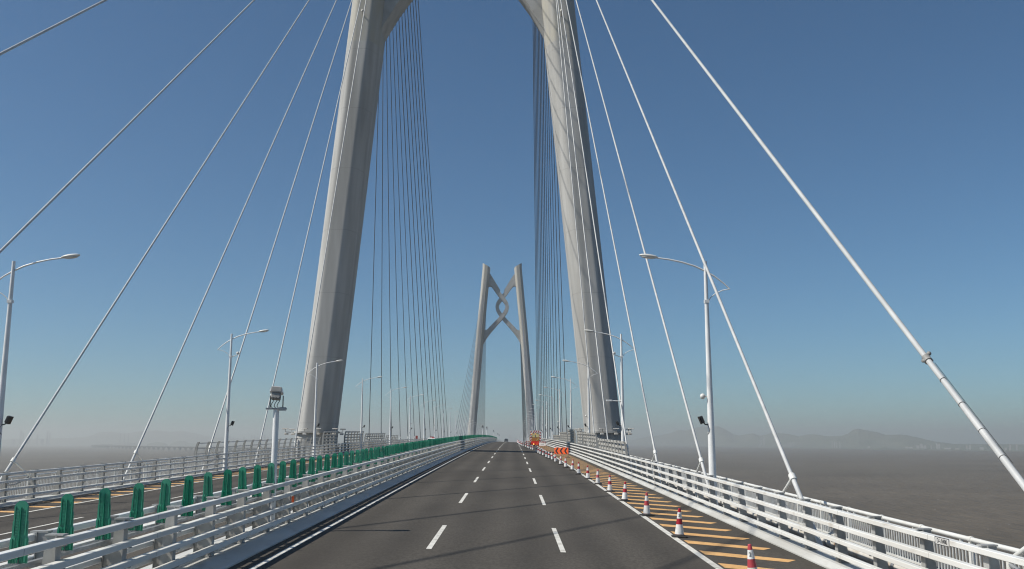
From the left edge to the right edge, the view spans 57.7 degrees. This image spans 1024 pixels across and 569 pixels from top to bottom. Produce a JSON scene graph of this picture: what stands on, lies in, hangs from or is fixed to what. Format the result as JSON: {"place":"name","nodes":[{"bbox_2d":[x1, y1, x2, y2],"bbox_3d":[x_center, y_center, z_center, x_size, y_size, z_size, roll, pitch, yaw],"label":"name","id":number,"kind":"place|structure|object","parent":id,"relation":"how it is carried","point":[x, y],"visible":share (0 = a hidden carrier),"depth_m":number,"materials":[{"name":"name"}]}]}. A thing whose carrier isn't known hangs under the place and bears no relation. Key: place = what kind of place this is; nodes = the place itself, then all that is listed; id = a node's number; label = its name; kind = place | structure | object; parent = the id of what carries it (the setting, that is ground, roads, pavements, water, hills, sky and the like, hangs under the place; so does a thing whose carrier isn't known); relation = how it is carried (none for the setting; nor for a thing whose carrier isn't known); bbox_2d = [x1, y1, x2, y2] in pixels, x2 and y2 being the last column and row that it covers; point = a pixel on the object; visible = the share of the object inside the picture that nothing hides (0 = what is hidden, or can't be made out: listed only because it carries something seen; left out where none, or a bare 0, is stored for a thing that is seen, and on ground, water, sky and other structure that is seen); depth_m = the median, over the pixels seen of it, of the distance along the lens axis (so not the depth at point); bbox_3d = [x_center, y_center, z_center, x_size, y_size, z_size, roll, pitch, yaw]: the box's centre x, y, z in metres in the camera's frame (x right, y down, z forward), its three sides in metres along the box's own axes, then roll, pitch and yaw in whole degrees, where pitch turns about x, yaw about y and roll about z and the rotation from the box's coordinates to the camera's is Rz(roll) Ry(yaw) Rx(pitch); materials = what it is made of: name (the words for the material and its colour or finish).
{"place":"outdoors","nodes":[
{"label":"outdoors","id":0,"kind":"place"},
{"bbox_2d":[170,441,206,445],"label":"hills","id":1,"kind":"structure","parent":0,"point":[180,443],"depth_m":9200.58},
{"bbox_2d":[0,451,398,568],"bbox_3d":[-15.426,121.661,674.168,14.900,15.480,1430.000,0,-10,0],"label":"road","id":2,"kind":"structure","parent":0,"point":[86,511],"depth_m":40.95,"materials":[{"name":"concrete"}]},
{"bbox_2d":[1,430,635,445],"bbox_3d":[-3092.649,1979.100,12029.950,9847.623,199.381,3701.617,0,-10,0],"label":"hills","id":3,"kind":"structure","parent":0,"point":[152,436],"depth_m":12044.69,"materials":[{"name":"grey"}]},
{"bbox_2d":[6,458,959,568],"bbox_3d":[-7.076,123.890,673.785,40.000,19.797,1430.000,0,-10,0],"label":"bridge deck","id":4,"kind":"structure","parent":0,"point":[16,498],"depth_m":34.65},
{"bbox_2d":[0,254,79,451],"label":"street lamp","id":5,"kind":"object","parent":4,"relation":"on","point":[3,375],"visible":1,"depth_m":43.23,"materials":[{"name":"metal"}]},
{"bbox_2d":[6,442,405,495],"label":"railing","id":6,"kind":"object","parent":4,"relation":"on","point":[115,473],"visible":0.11,"depth_m":60.76,"materials":[{"name":"metal"}]},
{"bbox_2d":[0,438,438,507],"bbox_3d":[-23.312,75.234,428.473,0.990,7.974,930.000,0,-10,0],"label":"guardrail","id":7,"kind":"object","parent":4,"relation":"on","point":[30,497],"visible":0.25,"depth_m":58.97,"materials":[{"name":"metal"}]},
{"bbox_2d":[194,437,320,464],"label":"wind barrier","id":8,"kind":"object","parent":7,"relation":"on","point":[235,446],"visible":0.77,"depth_m":86.51,"materials":[{"name":"metal"}]},
{"bbox_2d":[322,431,338,453],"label":"wind barrier","id":9,"kind":"object","parent":7,"relation":"on","point":[330,437],"visible":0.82,"depth_m":123.06,"materials":[{"name":"metal"}]},
{"bbox_2d":[343,431,363,452],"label":"wind barrier","id":10,"kind":"object","parent":7,"relation":"on","point":[351,437],"visible":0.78,"depth_m":139.00,"materials":[{"name":"metal"}]},
{"bbox_2d":[364,433,385,447],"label":"wind barrier","id":11,"kind":"object","parent":7,"relation":"on","point":[372,436],"visible":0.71,"depth_m":161.60,"materials":[{"name":"metal"}]},
{"bbox_2d":[217,330,268,469],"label":"street lamp","id":12,"kind":"object","parent":4,"relation":"on","point":[227,425],"visible":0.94,"depth_m":76.90,"materials":[{"name":"metal"}]},
{"bbox_2d":[0,440,499,568],"bbox_3d":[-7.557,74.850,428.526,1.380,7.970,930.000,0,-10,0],"label":"guardrail","id":13,"kind":"object","parent":4,"relation":"on","point":[35,536],"visible":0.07,"depth_m":20.67,"materials":[{"name":"metal"}]},
{"bbox_2d":[8,501,28,564],"bbox_3d":[-7.591,3.829,14.349,0.289,0.955,0.100,0,-10,-2],"label":"glare panel","id":14,"kind":"object","parent":13,"relation":"attached to","point":[19,535],"visible":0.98,"depth_m":14.34,"materials":[{"name":"green plastic"}]},
{"bbox_2d":[57,494,73,551],"bbox_3d":[-7.590,4.054,15.832,0.289,0.955,0.100,0,-10,1],"label":"glare panel","id":15,"kind":"object","parent":13,"relation":"attached to","point":[66,518],"visible":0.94,"depth_m":15.83,"materials":[{"name":"green plastic"}]},
{"bbox_2d":[95,488,110,540],"bbox_3d":[-7.596,4.279,17.316,0.289,0.955,0.100,-1,-10,0],"label":"glare panel","id":16,"kind":"object","parent":13,"relation":"attached to","point":[104,513],"visible":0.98,"depth_m":17.30,"materials":[{"name":"green plastic"}]},
{"bbox_2d":[128,483,143,531],"bbox_3d":[-7.574,4.503,18.799,0.289,0.955,0.100,2,-10,-1],"label":"glare panel","id":17,"kind":"object","parent":13,"relation":"attached to","point":[137,505],"visible":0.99,"depth_m":18.79,"materials":[{"name":"green plastic"}]},
{"bbox_2d":[156,479,170,523],"bbox_3d":[-7.573,4.728,20.282,0.289,0.955,0.100,1,-10,0],"label":"glare panel","id":18,"kind":"object","parent":13,"relation":"attached to","point":[165,497],"visible":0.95,"depth_m":20.28,"materials":[{"name":"green plastic"}]},
{"bbox_2d":[181,475,193,516],"bbox_3d":[-7.579,4.953,21.765,0.289,0.955,0.100,1,-10,0],"label":"glare panel","id":19,"kind":"object","parent":13,"relation":"attached to","point":[188,493],"visible":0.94,"depth_m":21.76,"materials":[{"name":"green plastic"}]},
{"bbox_2d":[202,472,213,510],"bbox_3d":[-7.599,5.178,23.248,0.289,0.955,0.100,-2,-9,-3],"label":"glare panel","id":20,"kind":"object","parent":13,"relation":"attached to","point":[208,485],"visible":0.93,"depth_m":23.25,"materials":[{"name":"green plastic"}]},
{"bbox_2d":[220,469,231,505],"bbox_3d":[-7.575,5.403,24.732,0.289,0.955,0.100,1,-10,-1],"label":"glare panel","id":21,"kind":"object","parent":13,"relation":"attached to","point":[227,486],"visible":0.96,"depth_m":24.72,"materials":[{"name":"green plastic"}]},
{"bbox_2d":[237,467,246,500],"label":"glare panel","id":22,"kind":"object","parent":13,"relation":"attached to","point":[242,481],"visible":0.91,"depth_m":26.22,"materials":[{"name":"green plastic"}]},
{"bbox_2d":[252,465,261,497],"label":"glare panel","id":23,"kind":"object","parent":13,"relation":"attached to","point":[257,483],"visible":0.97,"depth_m":27.69,"materials":[{"name":"green plastic"}]},
{"bbox_2d":[266,463,274,493],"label":"glare panel","id":24,"kind":"object","parent":13,"relation":"attached to","point":[270,474],"visible":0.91,"depth_m":29.18,"materials":[{"name":"green plastic"}]},
{"bbox_2d":[266,386,286,526],"bbox_3d":[-7.525,5.488,29.438,0.640,4.522,0.430,1,-10,-8],"label":"radar pole","id":25,"kind":"object","parent":13,"relation":"on","point":[276,392],"visible":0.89,"depth_m":29.54,"materials":[{"name":"metal"}]},
{"bbox_2d":[277,461,285,490],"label":"glare panel","id":26,"kind":"object","parent":13,"relation":"attached to","point":[282,473],"visible":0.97,"depth_m":30.65,"materials":[{"name":"green plastic"}]},
{"bbox_2d":[289,459,296,487],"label":"glare panel","id":27,"kind":"object","parent":13,"relation":"attached to","point":[293,470],"visible":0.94,"depth_m":32.14,"materials":[{"name":"green plastic"}]},
{"bbox_2d":[298,458,305,484],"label":"glare panel","id":28,"kind":"object","parent":13,"relation":"attached to","point":[302,467],"visible":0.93,"depth_m":33.63,"materials":[{"name":"green plastic"}]},
{"bbox_2d":[308,457,314,481],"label":"glare panel","id":29,"kind":"object","parent":13,"relation":"attached to","point":[311,468],"visible":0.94,"depth_m":35.11,"materials":[{"name":"green plastic"}]},
{"bbox_2d":[316,455,322,479],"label":"glare panel","id":30,"kind":"object","parent":13,"relation":"attached to","point":[319,464],"visible":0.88,"depth_m":36.60,"materials":[{"name":"green plastic"}]},
{"bbox_2d":[323,454,329,477],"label":"glare panel","id":31,"kind":"object","parent":13,"relation":"attached to","point":[327,463],"visible":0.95,"depth_m":38.07,"materials":[{"name":"green plastic"}]},
{"bbox_2d":[337,452,342,473],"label":"glare panel","id":32,"kind":"object","parent":13,"relation":"attached to","point":[340,460],"visible":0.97,"depth_m":41.04,"materials":[{"name":"green plastic"}]},
{"bbox_2d":[0,437,501,568],"bbox_3d":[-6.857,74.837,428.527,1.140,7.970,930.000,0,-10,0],"label":"guardrail","id":33,"kind":"object","parent":4,"relation":"on","point":[241,550],"visible":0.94,"depth_m":25.06,"materials":[{"name":"metal"}]},
{"bbox_2d":[307,360,342,457],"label":"street lamp","id":34,"kind":"object","parent":4,"relation":"on","point":[314,432],"visible":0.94,"depth_m":110.95,"materials":[{"name":"metal"}]},
{"bbox_2d":[357,376,382,448],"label":"street lamp","id":35,"kind":"object","parent":4,"relation":"on","point":[361,427],"visible":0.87,"depth_m":145.06,"materials":[{"name":"metal"}]},
{"bbox_2d":[385,387,406,444],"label":"street lamp","id":36,"kind":"object","parent":4,"relation":"on","point":[390,428],"visible":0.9,"depth_m":178.90,"materials":[{"name":"metal"}]},
{"bbox_2d":[551,376,575,428],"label":"street lamp","id":37,"kind":"object","parent":4,"relation":"on","point":[570,427],"visible":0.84,"depth_m":145.23,"materials":[{"name":"metal"}]},
{"bbox_2d":[562,360,597,432],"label":"street lamp","id":38,"kind":"object","parent":4,"relation":"on","point":[588,397],"visible":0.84,"depth_m":111.11,"materials":[{"name":"metal"}]},
{"bbox_2d":[584,330,633,450],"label":"street lamp","id":39,"kind":"object","parent":4,"relation":"on","point":[622,391],"visible":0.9,"depth_m":77.20,"materials":[{"name":"metal"}]},
{"bbox_2d":[639,254,729,504],"bbox_3d":[8.125,4.373,42.965,4.255,11.812,0.560,0,-10,0],"label":"street lamp","id":40,"kind":"object","parent":4,"relation":"on","point":[711,444],"visible":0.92,"depth_m":42.85,"materials":[{"name":"metal"}]},
{"bbox_2d":[631,469,905,568],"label":"drain pipe","id":41,"kind":"object","parent":4,"relation":"on","point":[853,552],"visible":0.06,"depth_m":29.30,"materials":[{"name":"metal"}]},
{"bbox_2d":[528,438,1023,568],"bbox_3d":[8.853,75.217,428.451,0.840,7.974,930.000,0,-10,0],"label":"guardrail","id":42,"kind":"object","parent":4,"relation":"on","point":[808,547],"visible":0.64,"depth_m":27.69,"materials":[{"name":"metal"}]},
{"bbox_2d":[567,429,575,442],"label":"wind barrier","id":43,"kind":"object","parent":42,"relation":"on","point":[571,436],"visible":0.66,"depth_m":140.02,"materials":[{"name":"metal"}]},
{"bbox_2d":[576,429,582,444],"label":"wind barrier","id":44,"kind":"object","parent":42,"relation":"on","point":[580,438],"visible":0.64,"depth_m":124.00,"materials":[{"name":"metal"}]},
{"bbox_2d":[582,432,597,447],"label":"wind barrier","id":45,"kind":"object","parent":42,"relation":"on","point":[588,440],"visible":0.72,"depth_m":106.73,"materials":[{"name":"metal"}]},
{"bbox_2d":[596,438,627,465],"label":"wind barrier","id":46,"kind":"object","parent":42,"relation":"on","point":[606,446],"visible":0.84,"depth_m":81.06,"materials":[{"name":"metal"}]},
{"bbox_2d":[600,448,1023,568],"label":"railing","id":47,"kind":"object","parent":4,"relation":"on","point":[960,537],"visible":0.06,"depth_m":28.32,"materials":[{"name":"metal"}]},
{"bbox_2d":[0,445,1023,568],"bbox_3d":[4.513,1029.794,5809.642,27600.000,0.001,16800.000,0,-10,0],"label":"water","id":48,"kind":"structure","parent":0,"point":[978,494],"depth_m":1406.26,"materials":[{"name":"liquid"}]},
{"bbox_2d":[91,433,286,451],"bbox_3d":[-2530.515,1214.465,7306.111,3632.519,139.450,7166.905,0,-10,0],"label":"viaduct","id":49,"kind":"object","parent":48,"relation":"in","point":[144,447],"visible":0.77,"depth_m":5759.03,"materials":[{"name":"concrete"}]},
{"bbox_2d":[282,0,633,453],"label":"bridge tower","id":50,"kind":"structure","parent":48,"relation":"in","point":[331,334],"depth_m":132.35,"materials":[{"name":"concrete"}]},
{"bbox_2d":[0,0,106,55],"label":"stay cable","id":51,"kind":"object","parent":50,"relation":"attached to","point":[48,29],"depth_m":46.00,"materials":[{"name":"white paint"}]},
{"bbox_2d":[0,0,254,252],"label":"stay cable","id":52,"kind":"object","parent":50,"relation":"attached to","point":[97,155],"depth_m":52.95,"materials":[{"name":"white paint"}]},
{"bbox_2d":[0,0,309,492],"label":"stay cable","id":53,"kind":"object","parent":50,"relation":"attached to","point":[12,461],"visible":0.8,"depth_m":55.02,"materials":[{"name":"white paint"}]},
{"bbox_2d":[123,0,336,480],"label":"stay cable","id":54,"kind":"object","parent":50,"relation":"attached to","point":[135,453],"visible":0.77,"depth_m":71.27,"materials":[{"name":"white paint"}]},
{"bbox_2d":[201,0,351,471],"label":"stay cable","id":55,"kind":"object","parent":50,"relation":"attached to","point":[209,448],"visible":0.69,"depth_m":88.91,"materials":[{"name":"white paint"}]},
{"bbox_2d":[254,0,360,464],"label":"stay cable","id":56,"kind":"object","parent":50,"relation":"attached to","point":[305,241],"visible":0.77,"depth_m":102.90,"materials":[{"name":"white paint"}]},
{"bbox_2d":[294,1,365,452],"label":"stay cable","id":57,"kind":"object","parent":50,"relation":"attached to","point":[328,236],"visible":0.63,"depth_m":115.03,"materials":[{"name":"white paint"}]},
{"bbox_2d":[367,96,378,442],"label":"stay cable","id":58,"kind":"object","parent":50,"relation":"attached to","point":[373,270],"visible":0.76,"depth_m":152.36,"materials":[{"name":"white paint"}]},
{"bbox_2d":[380,94,382,439],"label":"stay cable","id":59,"kind":"object","parent":50,"relation":"attached to","point":[381,297],"visible":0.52,"depth_m":162.78,"materials":[{"name":"white paint"}]},
{"bbox_2d":[386,39,391,443],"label":"stay cable","id":60,"kind":"object","parent":50,"relation":"attached to","point":[388,228],"visible":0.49,"depth_m":165.90,"materials":[{"name":"white paint"}]},
{"bbox_2d":[389,35,400,438],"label":"stay cable","id":61,"kind":"object","parent":50,"relation":"attached to","point":[394,227],"visible":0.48,"depth_m":173.43,"materials":[{"name":"white paint"}]},
{"bbox_2d":[393,38,407,438],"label":"stay cable","id":62,"kind":"object","parent":50,"relation":"attached to","point":[400,231],"visible":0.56,"depth_m":181.83,"materials":[{"name":"white paint"}]},
{"bbox_2d":[396,30,414,438],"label":"stay cable","id":63,"kind":"object","parent":50,"relation":"attached to","point":[404,220],"visible":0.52,"depth_m":186.70,"materials":[{"name":"white paint"}]},
{"bbox_2d":[399,23,420,438],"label":"stay cable","id":64,"kind":"object","parent":50,"relation":"attached to","point":[409,218],"visible":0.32,"depth_m":191.94,"materials":[{"name":"metal"}]},
{"bbox_2d":[401,16,425,437],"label":"stay cable","id":65,"kind":"object","parent":50,"relation":"attached to","point":[412,205],"visible":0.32,"depth_m":197.08,"materials":[{"name":"metal"}]},
{"bbox_2d":[404,12,430,436],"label":"stay cable","id":66,"kind":"object","parent":50,"relation":"attached to","point":[416,207],"visible":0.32,"depth_m":204.12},
{"bbox_2d":[407,7,433,424],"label":"stay cable","id":67,"kind":"object","parent":50,"relation":"attached to","point":[419,201],"visible":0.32,"depth_m":208.72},
{"bbox_2d":[410,4,438,437],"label":"stay cable","id":68,"kind":"object","parent":50,"relation":"attached to","point":[422,198],"visible":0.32,"depth_m":213.91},
{"bbox_2d":[412,1,441,435],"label":"stay cable","id":69,"kind":"object","parent":50,"relation":"attached to","point":[425,196],"visible":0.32,"depth_m":219.85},
{"bbox_2d":[415,0,444,433],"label":"stay cable","id":70,"kind":"object","parent":50,"relation":"attached to","point":[428,190],"visible":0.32,"depth_m":223.04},
{"bbox_2d":[418,0,447,435],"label":"stay cable","id":71,"kind":"object","parent":50,"relation":"attached to","point":[431,197],"visible":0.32,"depth_m":230.42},
{"bbox_2d":[533,37,536,388],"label":"stay cable","id":72,"kind":"object","parent":50,"relation":"attached to","point":[534,198],"visible":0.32,"depth_m":229.95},
{"bbox_2d":[534,24,537,378],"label":"stay cable","id":73,"kind":"object","parent":50,"relation":"attached to","point":[535,183],"visible":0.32,"depth_m":221.09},
{"bbox_2d":[535,25,539,429],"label":"stay cable","id":74,"kind":"object","parent":50,"relation":"attached to","point":[537,205],"visible":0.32,"depth_m":225.53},
{"bbox_2d":[536,27,540,430],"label":"stay cable","id":75,"kind":"object","parent":50,"relation":"attached to","point":[538,228],"visible":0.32,"depth_m":219.41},
{"bbox_2d":[538,30,541,389],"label":"stay cable","id":76,"kind":"object","parent":50,"relation":"attached to","point":[539,194],"visible":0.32,"depth_m":206.26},
{"bbox_2d":[539,32,543,431],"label":"stay cable","id":77,"kind":"object","parent":50,"relation":"attached to","point":[541,227],"visible":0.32,"depth_m":207.46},
{"bbox_2d":[541,36,545,437],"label":"stay cable","id":78,"kind":"object","parent":50,"relation":"attached to","point":[543,221],"visible":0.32,"depth_m":202.16,"materials":[{"name":"metal"}]},
{"bbox_2d":[542,37,547,438],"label":"stay cable","id":79,"kind":"object","parent":50,"relation":"attached to","point":[544,219],"visible":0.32,"depth_m":193.30,"materials":[{"name":"metal"}]},
{"bbox_2d":[544,48,549,438],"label":"stay cable","id":80,"kind":"object","parent":50,"relation":"attached to","point":[546,224],"visible":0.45,"depth_m":187.56,"materials":[{"name":"white paint"}]},
{"bbox_2d":[546,67,551,403],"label":"stay cable","id":81,"kind":"object","parent":50,"relation":"attached to","point":[548,224],"visible":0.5,"depth_m":179.91,"materials":[{"name":"white paint"}]},
{"bbox_2d":[548,86,554,415],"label":"stay cable","id":82,"kind":"object","parent":50,"relation":"attached to","point":[551,246],"visible":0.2,"depth_m":176.00,"materials":[{"name":"white paint"}]},
{"bbox_2d":[550,106,558,434],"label":"stay cable","id":83,"kind":"object","parent":50,"relation":"attached to","point":[554,266],"visible":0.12,"depth_m":169.69,"materials":[{"name":"white paint"}]},
{"bbox_2d":[553,135,562,431],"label":"stay cable","id":84,"kind":"object","parent":50,"relation":"attached to","point":[557,279],"visible":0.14,"depth_m":161.57,"materials":[{"name":"white paint"}]},
{"bbox_2d":[556,164,566,431],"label":"stay cable","id":85,"kind":"object","parent":50,"relation":"attached to","point":[561,299],"visible":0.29,"depth_m":152.88,"materials":[{"name":"white paint"}]},
{"bbox_2d":[556,0,594,432],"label":"stay cable","id":86,"kind":"object","parent":50,"relation":"attached to","point":[575,225],"visible":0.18,"depth_m":115.77,"materials":[{"name":"white paint"}]},
{"bbox_2d":[557,0,608,450],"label":"stay cable","id":87,"kind":"object","parent":50,"relation":"attached to","point":[584,234],"visible":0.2,"depth_m":103.44,"materials":[{"name":"white paint"}]},
{"bbox_2d":[560,0,631,471],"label":"stay cable","id":88,"kind":"object","parent":50,"relation":"attached to","point":[597,245],"visible":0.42,"depth_m":89.28,"materials":[{"name":"white paint"}]},
{"bbox_2d":[566,0,660,482],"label":"stay cable","id":89,"kind":"object","parent":50,"relation":"attached to","point":[655,456],"visible":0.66,"depth_m":72.07,"materials":[{"name":"white paint"}]},
{"bbox_2d":[576,0,708,496],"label":"stay cable","id":90,"kind":"object","parent":50,"relation":"attached to","point":[701,461],"visible":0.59,"depth_m":54.68,"materials":[{"name":"white paint"}]},
{"bbox_2d":[596,0,822,545],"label":"stay cable","id":91,"kind":"object","parent":50,"relation":"attached to","point":[792,477],"visible":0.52,"depth_m":37.33,"materials":[{"name":"white paint"}]},
{"bbox_2d":[651,0,1023,568],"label":"stay cable","id":92,"kind":"object","parent":50,"relation":"attached to","point":[927,359],"visible":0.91,"depth_m":21.29,"materials":[{"name":"white paint"}]},
{"bbox_2d":[468,263,535,440],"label":"bridge tower","id":93,"kind":"structure","parent":48,"relation":"in","point":[516,280],"depth_m":591.60,"materials":[{"name":"concrete"}]},
{"bbox_2d":[0,0,1023,443],"label":"sky","id":94,"kind":"structure","parent":0,"point":[900,122],"materials":[{"name":"blue"}]},
{"bbox_2d":[228,442,825,568],"bbox_3d":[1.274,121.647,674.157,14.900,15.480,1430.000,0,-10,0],"label":"road","id":95,"kind":"structure","parent":0,"point":[501,516],"depth_m":31.61,"materials":[{"name":"asphalt"}]},
{"bbox_2d":[0,442,722,568],"bbox_3d":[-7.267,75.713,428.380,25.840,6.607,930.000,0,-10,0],"label":"lane markings","id":96,"kind":"object","parent":95,"relation":"on","point":[562,549],"visible":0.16,"depth_m":31.66,"materials":[{"name":"white paint"}]},
{"bbox_2d":[0,446,793,568],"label":"shoulder hatching","id":97,"kind":"object","parent":95,"relation":"on","point":[729,554],"visible":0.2,"depth_m":35.16,"materials":[{"name":"orange paint"}]},
{"bbox_2d":[530,430,540,445],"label":"roadworks truck","id":98,"kind":"object","parent":95,"relation":"on","point":[535,437],"visible":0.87,"depth_m":204.27,"materials":[{"name":"multicoloured metal"}]},
{"bbox_2d":[554,448,567,453],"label":"arrow sign","id":99,"kind":"object","parent":95,"relation":"on","point":[560,450],"visible":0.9,"depth_m":113.20,"materials":[{"name":"orange"}]},
{"bbox_2d":[619,482,630,500],"bbox_3d":[5.462,9.991,44.967,0.500,0.906,0.500,8,-11,-24],"label":"traffic cone","id":100,"kind":"object","parent":95,"relation":"on","point":[624,496],"visible":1,"depth_m":44.86,"materials":[{"name":"white plastic"}]},
{"bbox_2d":[639,492,654,515],"bbox_3d":[5.438,8.857,37.544,0.500,0.906,0.500,4,-10,-20],"label":"traffic cone","id":101,"kind":"object","parent":95,"relation":"on","point":[646,511],"visible":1,"depth_m":37.43,"materials":[{"name":"white plastic"}]},
{"bbox_2d":[671,508,687,537],"bbox_3d":[5.460,7.759,30.332,0.500,0.906,0.500,1,-10,6],"label":"traffic cone","id":102,"kind":"object","parent":95,"relation":"on","point":[679,531],"visible":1,"depth_m":30.22,"materials":[{"name":"white plastic"}]},
{"bbox_2d":[747,544,756,568],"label":"traffic cone","id":103,"kind":"object","parent":95,"relation":"on","point":[751,562],"visible":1,"depth_m":21.11,"materials":[{"name":"red plastic"}]},
{"bbox_2d":[636,426,1023,451],"bbox_3d":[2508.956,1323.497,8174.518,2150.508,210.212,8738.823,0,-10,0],"label":"hills","id":104,"kind":"structure","parent":0,"point":[858,439],"depth_m":7184.44,"materials":[{"name":"grey"}]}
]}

